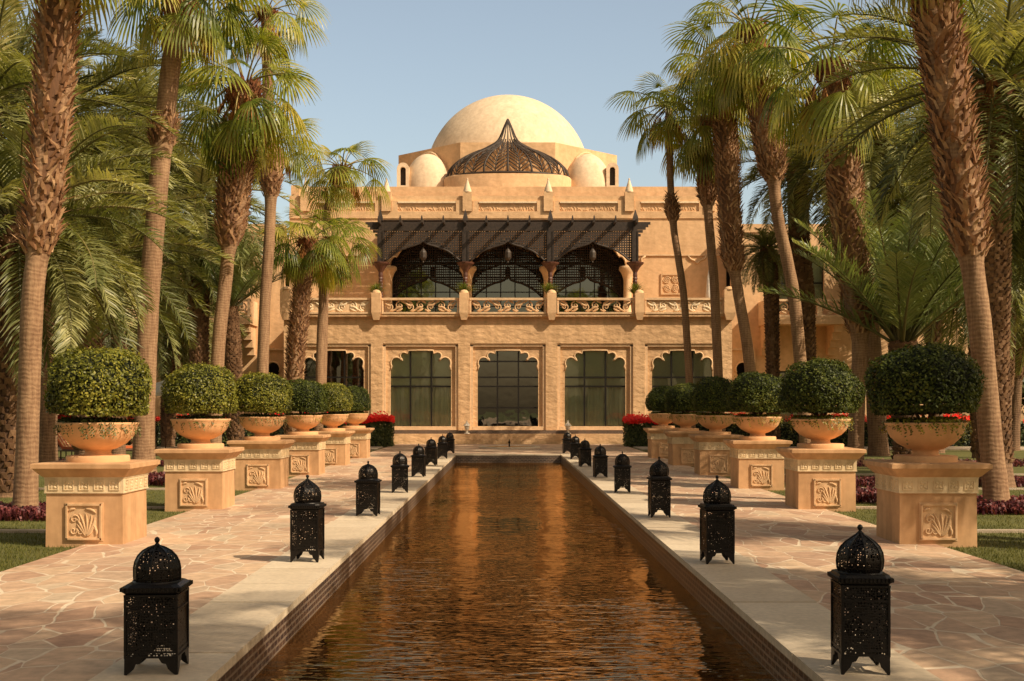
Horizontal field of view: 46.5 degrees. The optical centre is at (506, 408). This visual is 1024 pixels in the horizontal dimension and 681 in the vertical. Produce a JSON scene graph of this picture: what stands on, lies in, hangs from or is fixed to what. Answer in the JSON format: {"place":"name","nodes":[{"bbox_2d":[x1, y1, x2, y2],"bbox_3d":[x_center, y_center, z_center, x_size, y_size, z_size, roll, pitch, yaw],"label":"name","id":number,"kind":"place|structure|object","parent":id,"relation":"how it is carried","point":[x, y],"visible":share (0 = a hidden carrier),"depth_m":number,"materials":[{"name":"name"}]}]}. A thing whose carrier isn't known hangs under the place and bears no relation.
{"place":"outdoors","nodes":[
{"label":"outdoors","id":0,"kind":"place"},
{"bbox_2d":[58,224,288,423],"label":"hotel wing","id":1,"kind":"structure","parent":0,"point":[249,307],"depth_m":57.60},
{"bbox_2d":[280,95,735,444],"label":"hotel building","id":2,"kind":"structure","parent":0,"point":[499,355],"depth_m":54.96,"materials":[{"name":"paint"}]},
{"bbox_2d":[304,351,363,425],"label":"window","id":3,"kind":"structure","parent":2,"relation":"in","point":[340,367],"depth_m":54.80,"materials":[{"name":"glass"}]},
{"bbox_2d":[391,351,450,425],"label":"window","id":4,"kind":"structure","parent":2,"relation":"in","point":[420,383],"depth_m":54.88,"materials":[{"name":"glass"}]},
{"bbox_2d":[392,239,462,311],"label":"window","id":5,"kind":"structure","parent":2,"relation":"in","point":[427,288],"depth_m":59.98,"materials":[{"name":"glass"}]},
{"bbox_2d":[365,210,649,312],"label":"pergola","id":6,"kind":"object","parent":2,"relation":"on","point":[465,226],"visible":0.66,"depth_m":56.15,"materials":[{"name":"brown wood"}]},
{"bbox_2d":[478,351,537,425],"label":"window","id":7,"kind":"structure","parent":2,"relation":"in","point":[507,383],"depth_m":54.80,"materials":[{"name":"glass"}]},
{"bbox_2d":[472,239,543,311],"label":"window","id":8,"kind":"structure","parent":2,"relation":"in","point":[507,288],"depth_m":59.98,"materials":[{"name":"glass"}]},
{"bbox_2d":[553,239,622,311],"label":"window","id":9,"kind":"structure","parent":2,"relation":"in","point":[587,288],"depth_m":59.98,"materials":[{"name":"glass"}]},
{"bbox_2d":[565,351,624,425],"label":"window","id":10,"kind":"structure","parent":2,"relation":"in","point":[594,383],"depth_m":54.88,"materials":[{"name":"glass"}]},
{"bbox_2d":[652,351,711,423],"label":"window","id":11,"kind":"structure","parent":2,"relation":"in","point":[670,372],"depth_m":54.88,"materials":[{"name":"glass"}]},
{"bbox_2d":[1,0,1021,234],"label":"sky","id":12,"kind":"structure","parent":0,"point":[391,74],"materials":[{"name":"blue"}]},
{"bbox_2d":[0,444,1023,680],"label":"paved path","id":13,"kind":"structure","parent":0,"point":[957,615],"depth_m":11.60,"materials":[{"name":"stone"}]},
{"bbox_2d":[345,428,374,458],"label":"pedestal","id":14,"kind":"object","parent":13,"relation":"on","point":[360,443],"visible":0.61,"depth_m":38.20,"materials":[{"name":"stone"}]},
{"bbox_2d":[342,413,368,427],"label":"planter bowl","id":15,"kind":"object","parent":14,"relation":"on","point":[353,421],"visible":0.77,"depth_m":38.34,"materials":[{"name":"stone"}]},
{"bbox_2d":[343,385,370,419],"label":"topiary shrub","id":16,"kind":"object","parent":15,"relation":"in","point":[361,400],"visible":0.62,"depth_m":38.35,"materials":[{"name":"green plant"}]},
{"bbox_2d":[0,446,1023,571],"bbox_3d":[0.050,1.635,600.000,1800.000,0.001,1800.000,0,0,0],"label":"ground","id":17,"kind":"structure","parent":0,"point":[965,454],"depth_m":17.34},
{"bbox_2d":[0,500,45,520],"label":"purple ground cover","id":18,"kind":"object","parent":17,"relation":"on","point":[19,513],"visible":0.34,"depth_m":17.30,"materials":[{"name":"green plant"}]},
{"bbox_2d":[12,0,140,506],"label":"fan palm","id":19,"kind":"object","parent":17,"relation":"on","point":[57,22],"visible":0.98,"depth_m":18.04,"materials":[{"name":"brown plant"}]},
{"bbox_2d":[0,0,182,258],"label":"date palm","id":20,"kind":"object","parent":17,"relation":"on","point":[12,68],"visible":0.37,"depth_m":25.84,"materials":[{"name":"green plant"}]},
{"bbox_2d":[30,459,159,546],"bbox_3d":[-4.964,1.143,14.460,1.170,0.995,1.170,0,0,0],"label":"pedestal","id":21,"kind":"object","parent":17,"relation":"on","point":[96,503],"visible":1,"depth_m":14.00,"materials":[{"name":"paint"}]},
{"bbox_2d":[56,422,138,462],"bbox_3d":[-4.960,0.408,14.460,0.956,0.478,0.956,0,0,0],"label":"planter bowl","id":22,"kind":"object","parent":21,"relation":"on","point":[97,448],"visible":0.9,"depth_m":14.16,"materials":[{"name":"stone"}]},
{"bbox_2d":[42,346,153,440],"bbox_3d":[-4.934,-0.192,14.457,1.288,1.146,1.303,1,2,-33],"label":"topiary shrub","id":23,"kind":"object","parent":22,"relation":"in","point":[103,382],"visible":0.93,"depth_m":14.06,"materials":[{"name":"green plant"}]},
{"bbox_2d":[0,110,201,497],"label":"date palm","id":24,"kind":"object","parent":17,"relation":"on","point":[70,241],"visible":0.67,"depth_m":21.62,"materials":[{"name":"green plant"}]},
{"bbox_2d":[0,1,212,462],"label":"date palm","id":25,"kind":"object","parent":17,"relation":"on","point":[48,444],"visible":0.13,"depth_m":29.81,"materials":[{"name":"green plant"}]},
{"bbox_2d":[0,482,250,571],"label":"lawn grass","id":26,"kind":"structure","parent":17,"relation":"on","point":[21,556],"depth_m":14.32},
{"bbox_2d":[70,127,216,453],"bbox_3d":[-12.491,-3.700,37.914,6.753,10.721,6.663,0,0,-41],"label":"date palm","id":27,"kind":"object","parent":17,"relation":"on","point":[121,449],"visible":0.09,"depth_m":37.92,"materials":[{"name":"green plant"}]},
{"bbox_2d":[61,170,237,454],"bbox_3d":[-11.376,-2.627,33.051,7.554,8.573,7.652,0,0,-31],"label":"date palm","id":28,"kind":"object","parent":17,"relation":"on","point":[105,340],"visible":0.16,"depth_m":32.79,"materials":[{"name":"green plant"}]},
{"bbox_2d":[84,36,229,448],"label":"date palm","id":29,"kind":"object","parent":17,"relation":"on","point":[148,74],"visible":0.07,"depth_m":43.81,"materials":[{"name":"green plant"}]},
{"bbox_2d":[127,277,252,446],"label":"date palm","id":30,"kind":"object","parent":17,"relation":"on","point":[170,430],"visible":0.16,"depth_m":49.14,"materials":[{"name":"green plant"}]},
{"bbox_2d":[105,0,279,474],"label":"fan palm","id":31,"kind":"object","parent":17,"relation":"on","point":[177,28],"visible":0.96,"depth_m":27.80,"materials":[{"name":"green plant"}]},
{"bbox_2d":[154,447,243,511],"bbox_3d":[-4.961,1.143,19.300,1.170,0.995,1.170,0,0,-1],"label":"pedestal","id":32,"kind":"object","parent":17,"relation":"on","point":[199,478],"visible":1,"depth_m":18.84,"materials":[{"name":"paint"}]},
{"bbox_2d":[170,418,230,448],"bbox_3d":[-4.960,0.408,19.300,0.956,0.478,0.956,0,0,33],"label":"planter bowl","id":33,"kind":"object","parent":32,"relation":"on","point":[200,438],"visible":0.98,"depth_m":18.99,"materials":[{"name":"stone"}]},
{"bbox_2d":[160,362,238,432],"bbox_3d":[-4.973,-0.178,19.272,1.270,1.155,1.287,0,1,-17],"label":"topiary shrub","id":34,"kind":"object","parent":33,"relation":"in","point":[203,390],"visible":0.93,"depth_m":18.91,"materials":[{"name":"green plant"}]},
{"bbox_2d":[57,412,359,445],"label":"hedge","id":35,"kind":"object","parent":17,"relation":"on","point":[182,439],"visible":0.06,"depth_m":50.34,"materials":[{"name":"green plant"}]},
{"bbox_2d":[128,142,302,415],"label":"date palm","id":36,"kind":"object","parent":17,"relation":"on","point":[200,353],"visible":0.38,"depth_m":43.20,"materials":[{"name":"green plant"}]},
{"bbox_2d":[163,228,288,446],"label":"date palm","id":37,"kind":"object","parent":17,"relation":"on","point":[233,360],"visible":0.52,"depth_m":43.13,"materials":[{"name":"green plant"}]},
{"bbox_2d":[149,26,320,442],"bbox_3d":[-7.530,-4.249,32.868,4.755,11.818,4.579,0,0,-23],"label":"fan palm","id":38,"kind":"object","parent":17,"relation":"on","point":[241,132],"visible":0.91,"depth_m":32.66,"materials":[{"name":"green plant"}]},
{"bbox_2d":[227,439,295,489],"bbox_3d":[-4.958,1.143,24.140,1.170,0.995,1.170,0,0,-1],"label":"pedestal","id":39,"kind":"object","parent":17,"relation":"on","point":[262,464],"visible":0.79,"depth_m":23.68,"materials":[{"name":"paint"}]},
{"bbox_2d":[238,416,285,440],"bbox_3d":[-4.960,0.408,24.140,0.956,0.478,0.956,0,0,-25],"label":"planter bowl","id":40,"kind":"object","parent":39,"relation":"on","point":[260,431],"visible":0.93,"depth_m":23.82,"materials":[{"name":"stone"}]},
{"bbox_2d":[235,371,293,425],"bbox_3d":[-4.957,-0.184,24.135,1.262,1.123,1.277,2,1,-2],"label":"topiary shrub","id":41,"kind":"object","parent":40,"relation":"in","point":[265,393],"visible":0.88,"depth_m":23.71,"materials":[{"name":"green plant"}]},
{"bbox_2d":[199,0,333,413],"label":"fan palm","id":42,"kind":"object","parent":17,"relation":"on","point":[271,183],"visible":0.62,"depth_m":39.84,"materials":[{"name":"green plant"}]},
{"bbox_2d":[252,109,328,413],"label":"fan palm","id":43,"kind":"object","parent":17,"relation":"on","point":[297,163],"visible":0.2,"depth_m":46.49,"materials":[{"name":"green plant"}]},
{"bbox_2d":[275,434,330,475],"bbox_3d":[-4.951,1.143,28.980,1.170,0.995,1.170,0,0,1],"label":"pedestal","id":44,"kind":"object","parent":17,"relation":"on","point":[306,455],"visible":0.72,"depth_m":28.52,"materials":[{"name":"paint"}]},
{"bbox_2d":[283,415,322,434],"bbox_3d":[-4.960,0.408,28.980,0.956,0.478,0.956,0,0,8],"label":"planter bowl","id":45,"kind":"object","parent":44,"relation":"on","point":[302,427],"visible":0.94,"depth_m":28.66,"materials":[{"name":"stone"}]},
{"bbox_2d":[284,378,329,422],"bbox_3d":[-4.967,-0.157,28.970,1.219,1.159,1.261,2,0,14],"label":"topiary shrub","id":46,"kind":"object","parent":45,"relation":"in","point":[309,396],"visible":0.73,"depth_m":28.59,"materials":[{"name":"green plant"}]},
{"bbox_2d":[257,207,362,433],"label":"fan palm","id":47,"kind":"object","parent":17,"relation":"on","point":[303,259],"visible":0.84,"depth_m":43.42,"materials":[{"name":"green plant"}]},
{"bbox_2d":[282,217,381,430],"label":"fan palm","id":48,"kind":"object","parent":17,"relation":"on","point":[320,342],"visible":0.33,"depth_m":48.86,"materials":[{"name":"green plant"}]},
{"bbox_2d":[315,431,354,466],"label":"pedestal","id":49,"kind":"object","parent":17,"relation":"on","point":[337,450],"visible":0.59,"depth_m":33.36,"materials":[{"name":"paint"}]},
{"bbox_2d":[319,414,348,430],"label":"planter bowl","id":50,"kind":"object","parent":49,"relation":"on","point":[332,424],"visible":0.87,"depth_m":33.50,"materials":[{"name":"stone"}]},
{"bbox_2d":[317,382,352,420],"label":"topiary shrub","id":51,"kind":"object","parent":50,"relation":"in","point":[340,397],"visible":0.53,"depth_m":33.46,"materials":[{"name":"green plant"}]},
{"bbox_2d":[299,140,393,384],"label":"fan palm","id":52,"kind":"object","parent":17,"relation":"on","point":[338,188],"visible":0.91,"depth_m":51.21,"materials":[{"name":"green plant"}]},
{"bbox_2d":[361,411,394,446],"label":"flowering bush","id":53,"kind":"object","parent":17,"relation":"on","point":[382,434],"visible":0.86,"depth_m":49.67,"materials":[{"name":"green plant"}]},
{"bbox_2d":[0,474,1023,532],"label":"lawn edging","id":54,"kind":"object","parent":17,"relation":"on","point":[163,507],"visible":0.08,"depth_m":15.71,"materials":[{"name":"stone"}]},
{"bbox_2d":[622,411,658,446],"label":"flowering bush","id":55,"kind":"object","parent":17,"relation":"on","point":[635,435],"visible":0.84,"depth_m":49.63,"materials":[{"name":"green plant"}]},
{"bbox_2d":[643,428,672,458],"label":"pedestal","id":56,"kind":"object","parent":17,"relation":"on","point":[657,443],"visible":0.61,"depth_m":38.20,"materials":[{"name":"stone"}]},
{"bbox_2d":[649,413,674,427],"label":"planter bowl","id":57,"kind":"object","parent":56,"relation":"on","point":[664,421],"visible":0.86,"depth_m":38.34,"materials":[{"name":"stone"}]},
{"bbox_2d":[645,385,675,418],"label":"topiary shrub","id":58,"kind":"object","parent":57,"relation":"in","point":[655,400],"visible":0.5,"depth_m":38.33,"materials":[{"name":"green plant"}]},
{"bbox_2d":[606,72,710,427],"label":"fan palm","id":59,"kind":"object","parent":17,"relation":"on","point":[672,210],"visible":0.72,"depth_m":43.88,"materials":[{"name":"green plant"}]},
{"bbox_2d":[663,431,702,466],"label":"pedestal","id":60,"kind":"object","parent":17,"relation":"on","point":[680,447],"visible":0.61,"depth_m":33.36,"materials":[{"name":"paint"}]},
{"bbox_2d":[669,414,698,430],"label":"planter bowl","id":61,"kind":"object","parent":60,"relation":"on","point":[686,423],"visible":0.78,"depth_m":33.50,"materials":[{"name":"stone"}]},
{"bbox_2d":[664,382,701,419],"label":"topiary shrub","id":62,"kind":"object","parent":61,"relation":"in","point":[677,397],"visible":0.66,"depth_m":33.43,"materials":[{"name":"green plant"}]},
{"bbox_2d":[648,88,752,430],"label":"fan palm","id":63,"kind":"object","parent":17,"relation":"on","point":[697,156],"visible":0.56,"depth_m":43.30,"materials":[{"name":"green plant"}]},
{"bbox_2d":[688,434,743,475],"bbox_3d":[5.080,1.143,28.980,1.170,0.995,1.170,0,0,1],"label":"pedestal","id":64,"kind":"object","parent":17,"relation":"on","point":[711,454],"visible":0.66,"depth_m":28.52,"materials":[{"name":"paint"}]},
{"bbox_2d":[696,415,734,434],"bbox_3d":[5.080,0.408,28.980,0.956,0.478,0.956,0,0,8],"label":"planter bowl","id":65,"kind":"object","parent":64,"relation":"on","point":[713,427],"visible":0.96,"depth_m":28.66,"materials":[{"name":"stone"}]},
{"bbox_2d":[688,376,739,423],"bbox_3d":[5.085,-0.192,28.972,1.273,1.220,1.247,1,1,-11],"label":"topiary shrub","id":66,"kind":"object","parent":65,"relation":"in","point":[707,393],"visible":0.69,"depth_m":28.56,"materials":[{"name":"green plant"}]},
{"bbox_2d":[658,21,790,413],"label":"fan palm","id":67,"kind":"object","parent":17,"relation":"on","point":[726,167],"visible":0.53,"depth_m":41.70,"materials":[{"name":"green plant"}]},
{"bbox_2d":[676,0,832,442],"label":"fan palm","id":68,"kind":"object","parent":17,"relation":"on","point":[771,160],"visible":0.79,"depth_m":38.24,"materials":[{"name":"green plant"}]},
{"bbox_2d":[723,439,792,489],"bbox_3d":[5.068,1.143,24.140,1.170,0.995,1.170,0,0,0],"label":"pedestal","id":69,"kind":"object","parent":17,"relation":"on","point":[756,464],"visible":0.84,"depth_m":23.68,"materials":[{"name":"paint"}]},
{"bbox_2d":[734,416,781,440],"bbox_3d":[5.080,0.408,24.140,0.956,0.478,0.956,0,0,-25],"label":"planter bowl","id":70,"kind":"object","parent":69,"relation":"on","point":[756,430],"visible":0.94,"depth_m":23.83,"materials":[{"name":"stone"}]},
{"bbox_2d":[725,370,787,426],"bbox_3d":[5.073,-0.168,24.114,1.311,1.195,1.356,1,1,-26],"label":"topiary shrub","id":71,"kind":"object","parent":70,"relation":"in","point":[753,392],"visible":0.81,"depth_m":23.70,"materials":[{"name":"green plant"}]},
{"bbox_2d":[741,226,810,438],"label":"date palm","id":72,"kind":"object","parent":17,"relation":"on","point":[766,259],"visible":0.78,"depth_m":45.73,"materials":[{"name":"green plant"}]},
{"bbox_2d":[738,116,827,442],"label":"date palm","id":73,"kind":"object","parent":17,"relation":"on","point":[804,271],"visible":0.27,"depth_m":45.14,"materials":[{"name":"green plant"}]},
{"bbox_2d":[776,447,866,511],"bbox_3d":[5.068,1.143,19.300,1.170,0.995,1.170,0,0,0],"label":"pedestal","id":74,"kind":"object","parent":17,"relation":"on","point":[820,478],"visible":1,"depth_m":18.84,"materials":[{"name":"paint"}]},
{"bbox_2d":[790,419,850,448],"bbox_3d":[5.080,0.408,19.300,0.956,0.478,0.956,0,0,33],"label":"planter bowl","id":75,"kind":"object","parent":74,"relation":"on","point":[822,437],"visible":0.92,"depth_m":18.99,"materials":[{"name":"stone"}]},
{"bbox_2d":[775,356,866,432],"bbox_3d":[5.089,-0.209,19.306,1.351,1.269,1.323,1,-1,-42],"label":"topiary shrub","id":76,"kind":"object","parent":75,"relation":"in","point":[816,386],"visible":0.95,"depth_m":18.92,"materials":[{"name":"green plant"}]},
{"bbox_2d":[737,0,923,463],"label":"fan palm","id":77,"kind":"object","parent":17,"relation":"on","point":[836,102],"visible":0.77,"depth_m":33.63,"materials":[{"name":"green plant"}]},
{"bbox_2d":[745,34,942,455],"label":"date palm","id":78,"kind":"object","parent":17,"relation":"on","point":[878,444],"visible":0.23,"depth_m":40.70,"materials":[{"name":"green plant"}]},
{"bbox_2d":[668,412,1023,446],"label":"hedge","id":79,"kind":"object","parent":17,"relation":"on","point":[786,433],"visible":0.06,"depth_m":50.34,"materials":[{"name":"green plant"}]},
{"bbox_2d":[856,485,876,502],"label":"purple ground cover","id":80,"kind":"object","parent":17,"relation":"on","point":[868,493],"visible":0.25,"depth_m":20.81,"materials":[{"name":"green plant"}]},
{"bbox_2d":[756,188,1015,458],"bbox_3d":[11.211,-2.211,33.530,6.514,7.742,7.225,0,0,-41],"label":"date palm","id":81,"kind":"object","parent":17,"relation":"on","point":[907,298],"visible":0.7,"depth_m":32.57,"materials":[{"name":"green plant"}]},
{"bbox_2d":[763,485,1023,571],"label":"lawn grass","id":82,"kind":"structure","parent":17,"relation":"on","point":[1011,563],"depth_m":14.69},
{"bbox_2d":[798,0,1023,487],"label":"date palm","id":83,"kind":"object","parent":17,"relation":"on","point":[996,39],"visible":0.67,"depth_m":24.44,"materials":[{"name":"green plant"}]},
{"bbox_2d":[826,93,1018,452],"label":"date palm","id":84,"kind":"object","parent":17,"relation":"on","point":[937,336],"visible":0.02,"depth_m":43.18,"materials":[{"name":"green plant"}]},
{"bbox_2d":[863,459,992,546],"bbox_3d":[5.078,1.143,14.460,1.170,0.995,1.170,0,0,1],"label":"pedestal","id":85,"kind":"object","parent":17,"relation":"on","point":[926,503],"visible":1,"depth_m":14.00,"materials":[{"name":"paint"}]},
{"bbox_2d":[884,422,966,462],"bbox_3d":[5.080,0.408,14.460,0.956,0.478,0.956,0,0,0],"label":"planter bowl","id":86,"kind":"object","parent":85,"relation":"on","point":[927,446],"visible":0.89,"depth_m":14.16,"materials":[{"name":"stone"}]},
{"bbox_2d":[862,341,987,444],"bbox_3d":[5.072,-0.191,14.502,1.437,1.267,1.390,-2,-3,33],"label":"topiary shrub","id":87,"kind":"object","parent":86,"relation":"in","point":[935,376],"visible":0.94,"depth_m":14.04,"materials":[{"name":"green plant"}]},
{"bbox_2d":[848,0,1010,501],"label":"fan palm","id":88,"kind":"object","parent":17,"relation":"on","point":[936,25],"visible":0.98,"depth_m":19.20,"materials":[{"name":"brown plant"}]},
{"bbox_2d":[873,494,1023,514],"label":"purple ground cover","id":89,"kind":"object","parent":17,"relation":"on","point":[1014,504],"visible":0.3,"depth_m":18.35,"materials":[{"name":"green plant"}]},
{"bbox_2d":[874,180,1023,457],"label":"date palm","id":90,"kind":"object","parent":17,"relation":"on","point":[947,320],"visible":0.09,"depth_m":38.73,"materials":[{"name":"green plant"}]},
{"bbox_2d":[892,63,1023,294],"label":"date palm","id":91,"kind":"object","parent":17,"relation":"on","point":[1017,273],"visible":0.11,"depth_m":26.55,"materials":[{"name":"green plant"}]},
{"bbox_2d":[923,146,1021,422],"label":"date palm","id":92,"kind":"object","parent":17,"relation":"on","point":[1012,371],"visible":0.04,"depth_m":43.74,"materials":[{"name":"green plant"}]},
{"bbox_2d":[946,297,1023,450],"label":"date palm","id":93,"kind":"object","parent":17,"relation":"on","point":[1018,328],"visible":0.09,"depth_m":45.81,"materials":[{"name":"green plant"}]},
{"bbox_2d":[252,463,775,680],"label":"pool water","id":94,"kind":"structure","parent":0,"point":[511,572],"depth_m":11.41,"materials":[{"name":"brown liquid"}]},
{"bbox_2d":[217,455,812,680],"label":"pool wall","id":95,"kind":"structure","parent":0,"point":[764,652],"depth_m":11.15,"materials":[{"name":"tile"}]},
{"bbox_2d":[88,454,942,680],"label":"pool coping","id":96,"kind":"object","parent":95,"relation":"on","point":[229,628],"visible":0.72,"depth_m":9.89,"materials":[{"name":"stone"}]},
{"bbox_2d":[119,537,192,674],"bbox_3d":[-2.129,1.186,7.253,0.365,0.806,0.365,0,0,-3],"label":"pool lantern","id":97,"kind":"object","parent":96,"relation":"on","point":[160,594],"visible":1,"depth_m":7.11,"materials":[{"name":"black metal"}]},
{"bbox_2d":[288,475,326,562],"bbox_3d":[-2.079,1.141,12.421,0.336,0.897,0.336,0,0,4],"label":"pool lantern","id":98,"kind":"object","parent":96,"relation":"on","point":[305,535],"visible":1,"depth_m":12.29,"materials":[{"name":"black metal"}]},
{"bbox_2d":[354,461,381,515],"bbox_3d":[-2.062,1.186,17.719,0.364,0.806,0.364,0,0,2],"label":"pool lantern","id":99,"kind":"object","parent":96,"relation":"on","point":[367,490],"visible":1,"depth_m":17.57,"materials":[{"name":"black metal"}]},
{"bbox_2d":[390,451,408,492],"bbox_3d":[-2.023,1.199,22.545,0.353,0.781,0.353,0,0,-5],"label":"pool lantern","id":100,"kind":"object","parent":96,"relation":"on","point":[400,479],"visible":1,"depth_m":22.40,"materials":[{"name":"black metal"}]},
{"bbox_2d":[410,444,426,476],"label":"pool lantern","id":101,"kind":"object","parent":96,"relation":"on","point":[418,464],"visible":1,"depth_m":27.57,"materials":[{"name":"black metal"}]},
{"bbox_2d":[592,444,608,476],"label":"pool lantern","id":102,"kind":"object","parent":96,"relation":"on","point":[600,464],"visible":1,"depth_m":27.34,"materials":[{"name":"black metal"}]},
{"bbox_2d":[613,451,631,492],"bbox_3d":[2.186,1.203,22.545,0.350,0.773,0.350,0,0,5],"label":"pool lantern","id":103,"kind":"object","parent":96,"relation":"on","point":[623,466],"visible":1,"depth_m":22.41,"materials":[{"name":"black metal"}]},
{"bbox_2d":[647,457,671,517],"bbox_3d":[2.232,1.149,17.446,0.329,0.879,0.329,0,0,-2],"label":"pool lantern","id":104,"kind":"object","parent":96,"relation":"on","point":[659,495],"visible":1,"depth_m":17.31,"materials":[{"name":"black metal"}]},
{"bbox_2d":[698,475,736,563],"bbox_3d":[2.168,1.141,12.287,0.336,0.897,0.336,0,0,-4],"label":"pool lantern","id":105,"kind":"object","parent":96,"relation":"on","point":[720,519],"visible":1,"depth_m":12.15,"materials":[{"name":"black metal"}]},
{"bbox_2d":[827,524,893,674],"bbox_3d":[2.146,1.147,7.238,0.331,0.884,0.331,0,0,3],"label":"pool lantern","id":106,"kind":"object","parent":96,"relation":"on","point":[869,582],"visible":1,"depth_m":7.11,"materials":[{"name":"black metal"}]},
{"bbox_2d":[726,224,1023,423],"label":"hotel wing","id":107,"kind":"structure","parent":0,"point":[833,339],"depth_m":57.60,"materials":[{"name":"stone"}]},
{"bbox_2d":[779,255,822,310],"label":"window","id":108,"kind":"structure","parent":107,"relation":"in","point":[817,272],"depth_m":58.10,"materials":[{"name":"glass"}]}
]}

